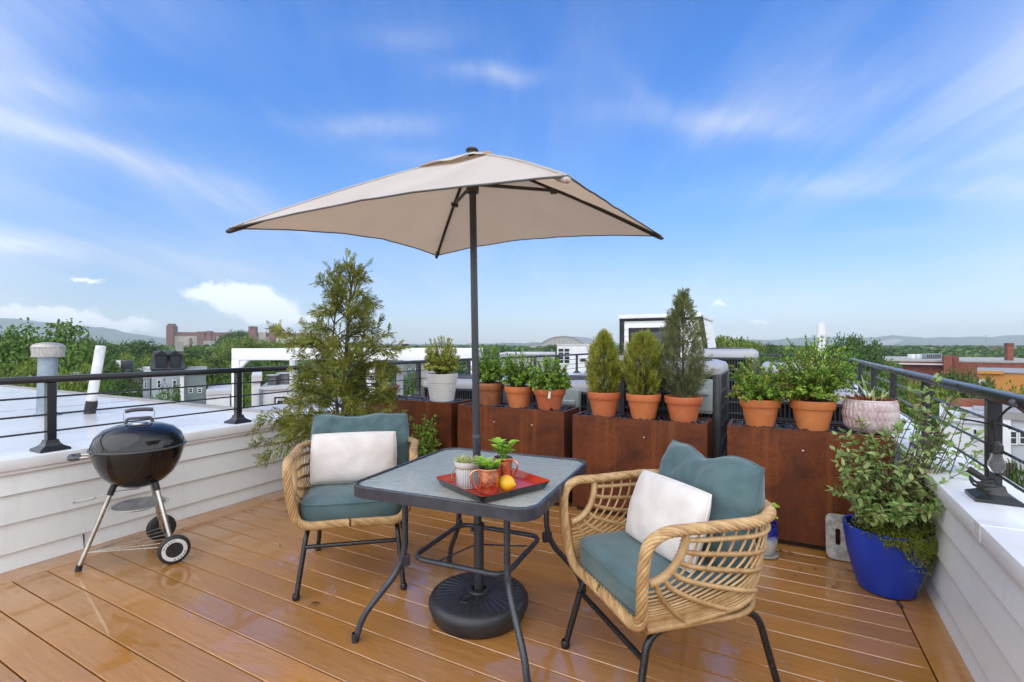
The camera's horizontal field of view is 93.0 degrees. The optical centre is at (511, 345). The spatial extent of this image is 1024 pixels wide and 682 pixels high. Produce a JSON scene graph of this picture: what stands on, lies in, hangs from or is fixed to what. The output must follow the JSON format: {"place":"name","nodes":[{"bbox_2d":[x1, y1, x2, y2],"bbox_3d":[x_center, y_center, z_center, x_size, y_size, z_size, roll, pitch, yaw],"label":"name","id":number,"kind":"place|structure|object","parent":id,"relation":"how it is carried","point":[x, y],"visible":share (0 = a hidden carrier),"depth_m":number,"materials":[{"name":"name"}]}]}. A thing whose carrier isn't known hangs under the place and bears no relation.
{"place":"outdoors","nodes":[
{"label":"outdoors","id":0,"kind":"place"},
{"bbox_2d":[0,318,165,345],"bbox_3d":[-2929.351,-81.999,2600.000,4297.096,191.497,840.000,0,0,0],"label":"hills","id":1,"kind":"structure","parent":0,"point":[110,335],"depth_m":2399.84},
{"bbox_2d":[0,386,270,451],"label":"neighbour roof","id":2,"kind":"structure","parent":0,"point":[16,408],"depth_m":8.75,"materials":[{"name":"white"}]},
{"bbox_2d":[30,342,65,416],"bbox_3d":[-8.469,0.603,8.860,0.498,1.342,0.480,0,0,0],"label":"flue pipe","id":3,"kind":"object","parent":2,"relation":"on","point":[47,354],"visible":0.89,"depth_m":8.73,"materials":[{"name":"metal"}]},
{"bbox_2d":[83,345,105,413],"bbox_3d":[-7.841,0.631,9.130,0.379,1.290,0.190,0,0,0],"label":"vent pipe","id":4,"kind":"object","parent":2,"relation":"on","point":[91,402],"visible":0.81,"depth_m":9.07,"materials":[{"name":"white plastic"}]},
{"bbox_2d":[0,385,280,413],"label":"roof edge","id":5,"kind":"object","parent":2,"relation":"on","point":[163,401],"visible":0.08,"depth_m":10.91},
{"bbox_2d":[260,375,321,405],"bbox_3d":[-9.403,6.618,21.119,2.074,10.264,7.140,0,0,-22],"label":"white house","id":6,"kind":"structure","parent":0,"point":[270,398],"depth_m":17.66,"materials":[{"name":"paint"}]},
{"bbox_2d":[344,342,618,345],"bbox_3d":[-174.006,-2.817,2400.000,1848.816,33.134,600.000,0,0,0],"label":"hills","id":7,"kind":"structure","parent":0,"point":[520,344],"depth_m":2270.87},
{"bbox_2d":[0,483,974,681],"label":"deck floor","id":8,"kind":"structure","parent":0,"point":[217,603],"depth_m":2.20,"materials":[{"name":"wood"}]},
{"bbox_2d":[67,407,190,571],"bbox_3d":[-2.228,0.808,2.837,0.507,0.888,0.551,0,0,45],"label":"kettle grill","id":9,"kind":"object","parent":8,"relation":"on","point":[135,455],"visible":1,"depth_m":2.77,"materials":[{"name":"black metal"}]},
{"bbox_2d":[245,248,410,468],"bbox_3d":[-1.402,0.221,3.900,1.247,2.058,1.010,0,0,0],"label":"conifer","id":10,"kind":"object","parent":8,"relation":"on","point":[352,387],"visible":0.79,"depth_m":3.82,"materials":[{"name":"green plant"}]},
{"bbox_2d":[282,437,418,600],"bbox_3d":[-0.875,0.904,2.750,0.689,0.693,0.663,0,0,-12],"label":"rattan chair","id":11,"kind":"object","parent":8,"relation":"on","point":[296,486],"visible":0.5,"depth_m":2.48,"materials":[{"name":"wicker"}]},
{"bbox_2d":[300,482,401,521],"bbox_3d":[-0.872,0.836,2.734,0.532,0.137,0.530,0,0,-12],"label":"seat cushion","id":12,"kind":"object","parent":11,"relation":"on","point":[321,502],"visible":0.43,"depth_m":2.49,"materials":[{"name":"teal fabric"}]},
{"bbox_2d":[310,431,396,484],"bbox_3d":[-0.901,0.635,2.774,0.472,0.282,0.133,0,-11,-13],"label":"throw pillow","id":13,"kind":"object","parent":12,"relation":"on","point":[345,457],"visible":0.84,"depth_m":2.72,"materials":[{"name":"white fabric"}]},
{"bbox_2d":[309,413,409,483],"bbox_3d":[-0.913,0.615,2.929,0.579,0.422,0.184,0,-13,-12],"label":"back cushion","id":14,"kind":"object","parent":12,"relation":"on","point":[398,423],"visible":0.47,"depth_m":2.92,"materials":[{"name":"teal fabric"}]},
{"bbox_2d":[365,395,471,457],"bbox_3d":[-0.902,0.871,4.630,1.015,0.755,0.335,0,0,28],"label":"corten planter","id":15,"kind":"object","parent":8,"relation":"on","point":[445,421],"visible":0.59,"depth_m":4.34,"materials":[{"name":"metal"}]},
{"bbox_2d":[421,335,460,401],"bbox_3d":[-0.652,0.204,4.497,0.383,0.617,0.391,0,0,0],"label":"potted boxwood","id":16,"kind":"object","parent":15,"relation":"on","point":[441,382],"visible":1,"depth_m":4.41,"materials":[{"name":"white ceramic"}]},
{"bbox_2d":[408,414,440,456],"bbox_3d":[-0.759,0.917,4.172,0.312,0.666,0.347,0,0,0],"label":"leafy shrub","id":17,"kind":"object","parent":8,"relation":"on","point":[424,449],"visible":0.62,"depth_m":4.18,"materials":[{"name":"green plant"}]},
{"bbox_2d":[352,448,586,681],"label":"glass table","id":18,"kind":"object","parent":8,"relation":"on","point":[414,483],"visible":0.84,"depth_m":2.07,"materials":[{"name":"grey glass"}]},
{"bbox_2d":[436,468,549,502],"bbox_3d":[-0.082,0.570,2.028,0.354,0.032,0.354,0,0,-38],"label":"serving tray","id":19,"kind":"object","parent":18,"relation":"on","point":[525,482],"visible":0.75,"depth_m":1.97,"materials":[{"name":"red plastic"}]},
{"bbox_2d":[451,454,479,489],"bbox_3d":[-0.188,0.515,2.003,0.111,0.130,0.112,0,0,20],"label":"ribbed pot","id":20,"kind":"object","parent":19,"relation":"on","point":[465,467],"visible":0.89,"depth_m":1.97,"materials":[{"name":"ceramic"}]},
{"bbox_2d":[470,466,498,494],"bbox_3d":[-0.104,0.531,1.924,0.109,0.098,0.086,0,0,12],"label":"copper mug","id":21,"kind":"object","parent":19,"relation":"on","point":[488,481],"visible":0.92,"depth_m":1.89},
{"bbox_2d":[473,456,502,469],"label":"mint sprig","id":22,"kind":"object","parent":21,"relation":"in","point":[486,463],"visible":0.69,"depth_m":1.92,"materials":[{"name":"green plant"}]},
{"bbox_2d":[493,455,517,478],"bbox_3d":[-0.035,0.531,2.095,0.086,0.098,0.109,0,0,-27],"label":"copper mug","id":23,"kind":"object","parent":19,"relation":"on","point":[505,467],"visible":0.61,"depth_m":2.07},
{"bbox_2d":[489,437,519,458],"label":"mint sprig","id":24,"kind":"object","parent":23,"relation":"in","point":[505,449],"visible":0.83,"depth_m":2.10,"materials":[{"name":"green plant"}]},
{"bbox_2d":[499,475,515,490],"bbox_3d":[-0.021,0.549,1.945,0.065,0.064,0.068,0,0,-35],"label":"lemon","id":25,"kind":"object","parent":19,"relation":"on","point":[506,482],"visible":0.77,"depth_m":1.92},
{"bbox_2d":[429,522,527,639],"bbox_3d":[-0.155,1.040,2.270,0.464,0.419,0.464,0,0,0],"label":"parasol stand","id":26,"kind":"object","parent":8,"relation":"on","point":[469,605],"visible":0.91,"depth_m":2.17,"materials":[{"name":"black plastic"}]},
{"bbox_2d":[226,147,663,524],"bbox_3d":[-0.197,0.099,2.325,1.586,2.052,1.383,0,0,26],"label":"parasol","id":27,"kind":"object","parent":26,"relation":"on","point":[473,199],"visible":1,"depth_m":2.40,"materials":[{"name":"fabric"}]},
{"bbox_2d":[458,402,578,505],"bbox_3d":[0.043,0.876,4.122,0.990,0.747,0.339,0,0,28],"label":"corten planter","id":28,"kind":"object","parent":8,"relation":"on","point":[534,429],"visible":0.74,"depth_m":3.92,"materials":[{"name":"metal"}]},
{"bbox_2d":[470,343,504,405],"bbox_3d":[-0.203,0.247,4.239,0.308,0.547,0.336,0,0,5],"label":"potted boxwood","id":29,"kind":"object","parent":28,"relation":"on","point":[491,388],"visible":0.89,"depth_m":4.16,"materials":[{"name":"plant"}]},
{"bbox_2d":[500,349,536,407],"bbox_3d":[0.061,0.266,4.103,0.335,0.511,0.331,0,0,-6],"label":"potted boxwood","id":30,"kind":"object","parent":28,"relation":"on","point":[518,390],"visible":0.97,"depth_m":4.04,"materials":[{"name":"plant"}]},
{"bbox_2d":[527,355,572,409],"bbox_3d":[0.318,0.292,3.972,0.364,0.457,0.367,0,0,9],"label":"potted boxwood","id":31,"kind":"object","parent":28,"relation":"on","point":[549,387],"visible":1,"depth_m":3.90,"materials":[{"name":"plant"}]},
{"bbox_2d":[573,410,712,516],"bbox_3d":[0.964,0.884,3.628,0.960,0.729,0.340,0,0,28],"label":"corten planter","id":32,"kind":"object","parent":8,"relation":"on","point":[620,441],"visible":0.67,"depth_m":3.53,"materials":[{"name":"metal"}]},
{"bbox_2d":[584,328,623,416],"bbox_3d":[0.721,0.197,3.768,0.351,0.685,0.350,0,0,43],"label":"potted conifer","id":33,"kind":"object","parent":32,"relation":"on","point":[603,401],"visible":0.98,"depth_m":3.69,"materials":[{"name":"plant"}]},
{"bbox_2d":[617,329,666,419],"bbox_3d":[0.989,0.202,3.613,0.419,0.674,0.366,0,0,-21],"label":"potted conifer","id":34,"kind":"object","parent":32,"relation":"on","point":[643,404],"visible":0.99,"depth_m":3.54,"materials":[{"name":"plant"}]},
{"bbox_2d":[657,286,714,422],"bbox_3d":[1.221,0.053,3.477,0.431,0.972,0.389,0,0,28],"label":"potted conifer","id":35,"kind":"object","parent":32,"relation":"on","point":[682,406],"visible":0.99,"depth_m":3.43,"materials":[{"name":"plant"}]},
{"bbox_2d":[559,469,780,681],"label":"rattan chair","id":36,"kind":"object","parent":8,"relation":"on","point":[657,620],"visible":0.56,"depth_m":1.58,"materials":[{"name":"wicker"}]},
{"bbox_2d":[580,530,736,615],"bbox_3d":[0.584,0.837,1.860,0.530,0.139,0.532,0,0,-18],"label":"seat cushion","id":37,"kind":"object","parent":36,"relation":"on","point":[609,561],"visible":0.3,"depth_m":1.76,"materials":[{"name":"teal fabric"}]},
{"bbox_2d":[626,469,711,572],"bbox_3d":[0.585,0.650,1.860,0.124,0.282,0.425,20,-8,-17],"label":"throw pillow","id":38,"kind":"object","parent":37,"relation":"on","point":[658,501],"visible":0.81,"depth_m":1.80,"materials":[{"name":"white fabric"}]},
{"bbox_2d":[658,440,764,593],"bbox_3d":[0.743,0.639,1.911,0.196,0.474,0.530,16,-5,-17],"label":"back cushion","id":39,"kind":"object","parent":37,"relation":"on","point":[734,486],"visible":0.48,"depth_m":1.73,"materials":[{"name":"teal fabric"}]},
{"bbox_2d":[752,502,779,559],"bbox_3d":[1.507,1.087,2.900,0.173,0.325,0.147,0,0,11],"label":"glazed pot","id":40,"kind":"object","parent":8,"relation":"on","point":[770,553],"visible":0.34,"depth_m":2.84,"materials":[{"name":"ceramic"}]},
{"bbox_2d":[727,419,893,550],"bbox_3d":[1.882,0.882,3.136,0.877,0.733,0.339,0,0,28],"label":"corten planter","id":41,"kind":"object","parent":8,"relation":"on","point":[798,465],"visible":0.55,"depth_m":3.01,"materials":[{"name":"metal"}]},
{"bbox_2d":[725,356,800,426],"bbox_3d":[1.671,0.299,3.252,0.461,0.472,0.453,0,0,-10],"label":"potted boxwood","id":42,"kind":"object","parent":41,"relation":"on","point":[760,402],"visible":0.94,"depth_m":3.17,"materials":[{"name":"plant"}]},
{"bbox_2d":[765,334,861,431],"bbox_3d":[1.920,0.228,3.114,0.551,0.614,0.538,0,0,45],"label":"potted boxwood","id":43,"kind":"object","parent":41,"relation":"on","point":[813,408],"visible":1,"depth_m":3.02,"materials":[{"name":"plant"}]},
{"bbox_2d":[841,375,900,433],"bbox_3d":[2.195,0.347,2.976,0.291,0.354,0.290,0,0,0],"label":"pink pot","id":44,"kind":"object","parent":41,"relation":"on","point":[875,412],"visible":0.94,"depth_m":2.88,"materials":[{"name":"ceramic"}]},
{"bbox_2d":[825,513,849,561],"bbox_3d":[2.034,1.123,2.799,0.380,0.255,0.083,0,0,28],"label":"kneeling pad","id":45,"kind":"object","parent":8,"relation":"on","point":[834,550],"visible":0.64,"depth_m":2.85,"materials":[{"name":"plastic"}]},
{"bbox_2d":[825,373,983,599],"bbox_3d":[1.974,0.693,2.441,0.693,1.112,0.574,0,0,-31],"label":"blue pot shrub","id":46,"kind":"object","parent":8,"relation":"on","point":[891,541],"visible":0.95,"depth_m":2.40,"materials":[{"name":"green plant"}]},
{"bbox_2d":[0,0,1023,344],"label":"sky","id":47,"kind":"structure","parent":0,"point":[849,166],"materials":[{"name":"blue"}]},
{"bbox_2d":[499,352,554,372],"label":"brick house","id":48,"kind":"structure","parent":0,"point":[503,354],"depth_m":69.64,"materials":[{"name":"grey brick"}]},
{"bbox_2d":[557,344,590,372],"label":"office block","id":49,"kind":"structure","parent":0,"point":[571,348],"depth_m":65.80,"materials":[{"name":"white paint"}]},
{"bbox_2d":[615,335,1023,345],"bbox_3d":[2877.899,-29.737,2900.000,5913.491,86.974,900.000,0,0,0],"label":"hills","id":50,"kind":"structure","parent":0,"point":[1016,340],"depth_m":2628.40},
{"label":"ground","id":51,"kind":"structure","parent":0,"visible":0},
{"bbox_2d":[0,355,36,387],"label":"deciduous tree","id":52,"kind":"object","parent":51,"relation":"on","point":[24,371],"visible":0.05,"depth_m":30.25,"materials":[{"name":"green plant"}]},
{"bbox_2d":[0,317,83,369],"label":"deciduous tree","id":53,"kind":"object","parent":51,"relation":"on","point":[8,345],"visible":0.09,"depth_m":42.31,"materials":[{"name":"green plant"}]},
{"bbox_2d":[0,334,106,389],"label":"deciduous tree","id":54,"kind":"object","parent":51,"relation":"on","point":[69,361],"visible":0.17,"depth_m":39.42,"materials":[{"name":"green plant"}]},
{"bbox_2d":[14,318,123,383],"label":"deciduous tree","id":55,"kind":"object","parent":51,"relation":"on","point":[64,336],"visible":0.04,"depth_m":45.71,"materials":[{"name":"green plant"}]},
{"bbox_2d":[57,359,101,392],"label":"deciduous tree","id":56,"kind":"object","parent":51,"relation":"on","point":[81,386],"visible":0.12,"depth_m":28.80,"materials":[{"name":"green plant"}]},
{"bbox_2d":[76,336,130,362],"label":"deciduous tree","id":57,"kind":"object","parent":51,"relation":"on","point":[112,351],"visible":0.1,"depth_m":85.10,"materials":[{"name":"green plant"}]},
{"bbox_2d":[107,378,142,397],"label":"deciduous tree","id":58,"kind":"object","parent":51,"relation":"on","point":[120,386],"visible":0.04,"depth_m":33.99,"materials":[{"name":"green plant"}]},
{"bbox_2d":[104,354,150,398],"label":"deciduous tree","id":59,"kind":"object","parent":51,"relation":"on","point":[135,367],"visible":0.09,"depth_m":54.76,"materials":[{"name":"green plant"}]},
{"bbox_2d":[106,340,153,362],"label":"deciduous tree","id":60,"kind":"object","parent":51,"relation":"on","point":[127,347],"visible":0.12,"depth_m":96.62,"materials":[{"name":"green plant"}]},
{"bbox_2d":[116,350,151,396],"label":"deciduous tree","id":61,"kind":"object","parent":51,"relation":"on","point":[129,357],"visible":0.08,"depth_m":61.46,"materials":[{"name":"green plant"}]},
{"bbox_2d":[125,338,168,361],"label":"deciduous tree","id":62,"kind":"object","parent":51,"relation":"on","point":[157,348],"visible":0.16,"depth_m":97.98,"materials":[{"name":"green plant"}]},
{"bbox_2d":[150,342,184,398],"bbox_3d":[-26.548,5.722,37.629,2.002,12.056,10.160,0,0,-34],"label":"slate house","id":63,"kind":"structure","parent":51,"relation":"on","point":[167,360],"depth_m":33.52,"materials":[{"name":"grey stone"}]},
{"bbox_2d":[184,366,206,403],"bbox_3d":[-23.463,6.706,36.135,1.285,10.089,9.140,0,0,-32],"label":"rowhouse","id":64,"kind":"structure","parent":51,"relation":"on","point":[192,393],"depth_m":32.36,"materials":[{"name":"paint"}]},
{"bbox_2d":[167,344,229,368],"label":"deciduous tree","id":65,"kind":"object","parent":51,"relation":"on","point":[191,352],"visible":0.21,"depth_m":118.98,"materials":[{"name":"green plant"}]},
{"bbox_2d":[185,355,250,390],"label":"deciduous tree","id":66,"kind":"object","parent":51,"relation":"on","point":[189,363],"visible":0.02,"depth_m":41.28,"materials":[{"name":"green plant"}]},
{"bbox_2d":[206,385,230,405],"bbox_3d":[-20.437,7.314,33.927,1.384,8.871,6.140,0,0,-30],"label":"rowhouse","id":67,"kind":"structure","parent":51,"relation":"on","point":[218,391],"depth_m":31.42,"materials":[{"name":"white paint"}]},
{"bbox_2d":[206,363,250,406],"bbox_3d":[-23.465,6.540,39.986,4.450,10.430,4.709,0,0,5],"label":"deciduous tree","id":68,"kind":"object","parent":51,"relation":"on","point":[221,380],"visible":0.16,"depth_m":39.15,"materials":[{"name":"green plant"}]},
{"bbox_2d":[211,330,252,347],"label":"deciduous tree","id":69,"kind":"object","parent":51,"relation":"on","point":[238,334],"visible":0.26,"depth_m":186.90,"materials":[{"name":"green plant"}]},
{"bbox_2d":[204,335,272,367],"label":"deciduous tree","id":70,"kind":"object","parent":51,"relation":"on","point":[225,351],"visible":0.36,"depth_m":117.49,"materials":[{"name":"green plant"}]},
{"bbox_2d":[166,324,319,346],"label":"brick armoury","id":71,"kind":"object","parent":51,"relation":"on","point":[173,335],"visible":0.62,"depth_m":488.24,"materials":[{"name":"brick"}]},
{"bbox_2d":[242,360,271,406],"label":"deciduous tree","id":72,"kind":"object","parent":51,"relation":"on","point":[256,364],"visible":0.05,"depth_m":47.72,"materials":[{"name":"green plant"}]},
{"bbox_2d":[251,372,262,405],"bbox_3d":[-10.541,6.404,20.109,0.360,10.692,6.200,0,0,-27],"label":"white house","id":73,"kind":"structure","parent":51,"relation":"on","point":[256,400],"depth_m":17.44,"materials":[{"name":"paint"}]},
{"bbox_2d":[259,360,300,385],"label":"deciduous tree","id":74,"kind":"object","parent":51,"relation":"on","point":[264,374],"visible":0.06,"depth_m":44.12,"materials":[{"name":"green plant"}]},
{"bbox_2d":[0,370,586,573],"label":"parapet wall","id":75,"kind":"structure","parent":51,"relation":"on","point":[43,517],"depth_m":3.09,"materials":[{"name":"white"}]},
{"bbox_2d":[0,353,589,453],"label":"railing","id":76,"kind":"object","parent":75,"relation":"on","point":[50,442],"visible":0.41,"depth_m":3.35,"materials":[{"name":"metal"}]},
{"bbox_2d":[391,365,415,394],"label":"deciduous tree","id":77,"kind":"object","parent":51,"relation":"on","point":[411,383],"visible":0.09,"depth_m":33.99,"materials":[{"name":"green plant"}]},
{"bbox_2d":[101,343,1023,374],"bbox_3d":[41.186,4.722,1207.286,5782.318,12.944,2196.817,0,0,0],"label":"woodland","id":78,"kind":"object","parent":51,"relation":"on","point":[971,351],"visible":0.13,"depth_m":212.17,"materials":[{"name":"plant"}]},
{"bbox_2d":[539,336,595,345],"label":"arena","id":79,"kind":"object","parent":51,"relation":"on","point":[556,340],"visible":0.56,"depth_m":641.87,"materials":[{"name":"paint"}]},
{"bbox_2d":[715,335,768,366],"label":"deciduous tree","id":80,"kind":"object","parent":51,"relation":"on","point":[721,341],"visible":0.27,"depth_m":60.58,"materials":[{"name":"green plant"}]},
{"bbox_2d":[762,342,792,360],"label":"deciduous tree","id":81,"kind":"object","parent":51,"relation":"on","point":[770,350],"visible":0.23,"depth_m":118.36,"materials":[{"name":"green plant"}]},
{"bbox_2d":[825,332,867,369],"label":"deciduous tree","id":82,"kind":"object","parent":51,"relation":"on","point":[850,340],"visible":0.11,"depth_m":51.47,"materials":[{"name":"green plant"}]},
{"bbox_2d":[838,334,887,387],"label":"deciduous tree","id":83,"kind":"object","parent":51,"relation":"on","point":[870,353],"visible":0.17,"depth_m":49.18,"materials":[{"name":"green plant"}]},
{"bbox_2d":[827,346,904,403],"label":"deciduous tree","id":84,"kind":"object","parent":51,"relation":"on","point":[856,372],"visible":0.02,"depth_m":45.49,"materials":[{"name":"green plant"}]},
{"bbox_2d":[876,365,912,415],"bbox_3d":[23.456,6.454,30.170,3.237,10.607,3.141,0,0,12],"label":"deciduous tree","id":85,"kind":"object","parent":51,"relation":"on","point":[886,385],"visible":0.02,"depth_m":29.70,"materials":[{"name":"green plant"}]},
{"bbox_2d":[882,358,910,403],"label":"deciduous tree","id":86,"kind":"object","parent":51,"relation":"on","point":[896,363],"visible":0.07,"depth_m":57.83,"materials":[{"name":"green plant"}]},
{"bbox_2d":[883,346,929,355],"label":"deciduous tree","id":87,"kind":"object","parent":51,"relation":"on","point":[904,352],"visible":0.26,"depth_m":200.86,"materials":[{"name":"green plant"}]},
{"bbox_2d":[898,372,960,420],"bbox_3d":[23.935,6.604,28.206,3.594,10.305,4.052,0,0,-6],"label":"deciduous tree","id":88,"kind":"object","parent":51,"relation":"on","point":[941,394],"visible":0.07,"depth_m":27.60,"materials":[{"name":"green plant"}]},
{"bbox_2d":[853,383,1023,681],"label":"parapet wall","id":89,"kind":"structure","parent":51,"relation":"on","point":[974,585],"depth_m":1.82,"materials":[{"name":"white"}]},
{"bbox_2d":[833,354,1023,507],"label":"railing","id":90,"kind":"object","parent":89,"relation":"on","point":[995,400],"visible":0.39,"depth_m":2.04,"materials":[{"name":"metal"}]},
{"bbox_2d":[962,406,1012,487],"bbox_3d":[1.853,0.378,1.891,0.120,0.380,0.333,0,0,29],"label":"string light","id":91,"kind":"object","parent":90,"relation":"hanging from","point":[996,463],"visible":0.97,"depth_m":1.89,"materials":[{"name":"black"}]},
{"bbox_2d":[883,343,1023,405],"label":"brick school","id":92,"kind":"object","parent":51,"relation":"on","point":[944,363],"visible":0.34,"depth_m":58.11,"materials":[{"name":"red brick"}]},
{"bbox_2d":[936,365,983,409],"bbox_3d":[28.029,6.432,29.945,3.859,10.650,3.343,0,0,-40],"label":"deciduous tree","id":93,"kind":"object","parent":51,"relation":"on","point":[952,376],"visible":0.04,"depth_m":29.79,"materials":[{"name":"green plant"}]},
{"bbox_2d":[939,397,984,463],"bbox_3d":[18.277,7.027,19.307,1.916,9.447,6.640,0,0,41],"label":"white house","id":94,"kind":"structure","parent":51,"relation":"on","point":[975,406],"depth_m":17.26,"materials":[{"name":"paint"}]},
{"bbox_2d":[968,369,995,388],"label":"deciduous tree","id":95,"kind":"object","parent":51,"relation":"on","point":[987,380],"visible":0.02,"depth_m":33.09,"materials":[{"name":"green plant"}]},
{"bbox_2d":[977,367,1023,393],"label":"ochre house","id":96,"kind":"structure","parent":51,"relation":"on","point":[1002,377],"depth_m":33.23,"materials":[{"name":"orange paint"}]},
{"bbox_2d":[1003,404,1023,487],"bbox_3d":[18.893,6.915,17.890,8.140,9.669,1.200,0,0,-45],"label":"clapboard house","id":97,"kind":"structure","parent":51,"relation":"on","point":[1013,442],"depth_m":15.29,"materials":[{"name":"white paint"}]},
{"bbox_2d":[1005,458,1023,488],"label":"deciduous tree","id":98,"kind":"object","parent":51,"relation":"on","point":[1013,478],"visible":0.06,"depth_m":14.94,"materials":[{"name":"green plant"}]},
{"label":"rowhouse block","id":99,"kind":"structure","parent":51,"relation":"on","visible":0},
{"bbox_2d":[250,397,341,411],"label":"roof","id":100,"kind":"structure","parent":99,"relation":"on","point":[278,406],"depth_m":11.13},
{"bbox_2d":[232,348,482,406],"bbox_3d":[-3.270,1.100,11.368,5.015,2.100,2.743,0,0,0],"label":"canopy frame","id":101,"kind":"object","parent":100,"relation":"on","point":[242,357],"visible":0.27,"depth_m":10.00,"materials":[{"name":"white paint"}]},
{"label":"roof membrane","id":102,"kind":"structure","parent":0,"visible":0},
{"bbox_2d":[421,375,506,401],"bbox_3d":[-0.429,0.801,5.488,0.916,0.933,0.992,0,0,28],"label":"condenser unit","id":103,"kind":"object","parent":102,"relation":"on","point":[463,390],"visible":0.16,"depth_m":5.15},
{"bbox_2d":[503,375,607,411],"bbox_3d":[0.502,0.786,4.915,0.920,0.963,1.022,0,0,28],"label":"condenser unit","id":104,"kind":"object","parent":102,"relation":"on","point":[576,395],"visible":0.19,"depth_m":4.40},
{"bbox_2d":[618,313,715,356],"bbox_3d":[3.504,0.317,10.587,1.770,1.903,2.287,0,0,28],"label":"stair bulkhead","id":105,"kind":"object","parent":102,"relation":"on","point":[629,325],"visible":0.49,"depth_m":9.84,"materials":[{"name":"white paint"}]},
{"bbox_2d":[629,327,679,356],"bbox_3d":[2.838,0.040,9.704,1.010,0.820,0.054,0,0,28],"label":"window","id":106,"kind":"structure","parent":105,"relation":"in","point":[655,330],"depth_m":9.66,"materials":[{"name":"grey glass"}]},
{"bbox_2d":[617,358,728,457],"bbox_3d":[1.386,0.670,4.141,0.790,1.140,0.952,0,0,28],"label":"condenser unit","id":107,"kind":"object","parent":102,"relation":"on","point":[714,392],"visible":0.14,"depth_m":3.80,"materials":[{"name":"metal"}]},
{"bbox_2d":[694,347,758,420],"bbox_3d":[2.582,0.641,5.821,0.670,1.253,0.760,0,0,28],"label":"condenser unit","id":108,"kind":"object","parent":102,"relation":"on","point":[733,356],"visible":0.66,"depth_m":5.47,"materials":[{"name":"metal"}]},
{"bbox_2d":[776,385,860,425],"bbox_3d":[2.405,0.772,3.941,0.635,0.935,0.840,0,0,28],"label":"condenser unit","id":109,"kind":"object","parent":102,"relation":"on","point":[785,413],"visible":0.01,"depth_m":3.58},
{"bbox_2d":[816,323,825,366],"bbox_3d":[4.699,0.458,7.400,0.146,1.621,0.140,0,0,0],"label":"vent pipe","id":110,"kind":"object","parent":102,"relation":"on","point":[821,329],"visible":0.17,"depth_m":7.35,"materials":[{"name":"white plastic"}]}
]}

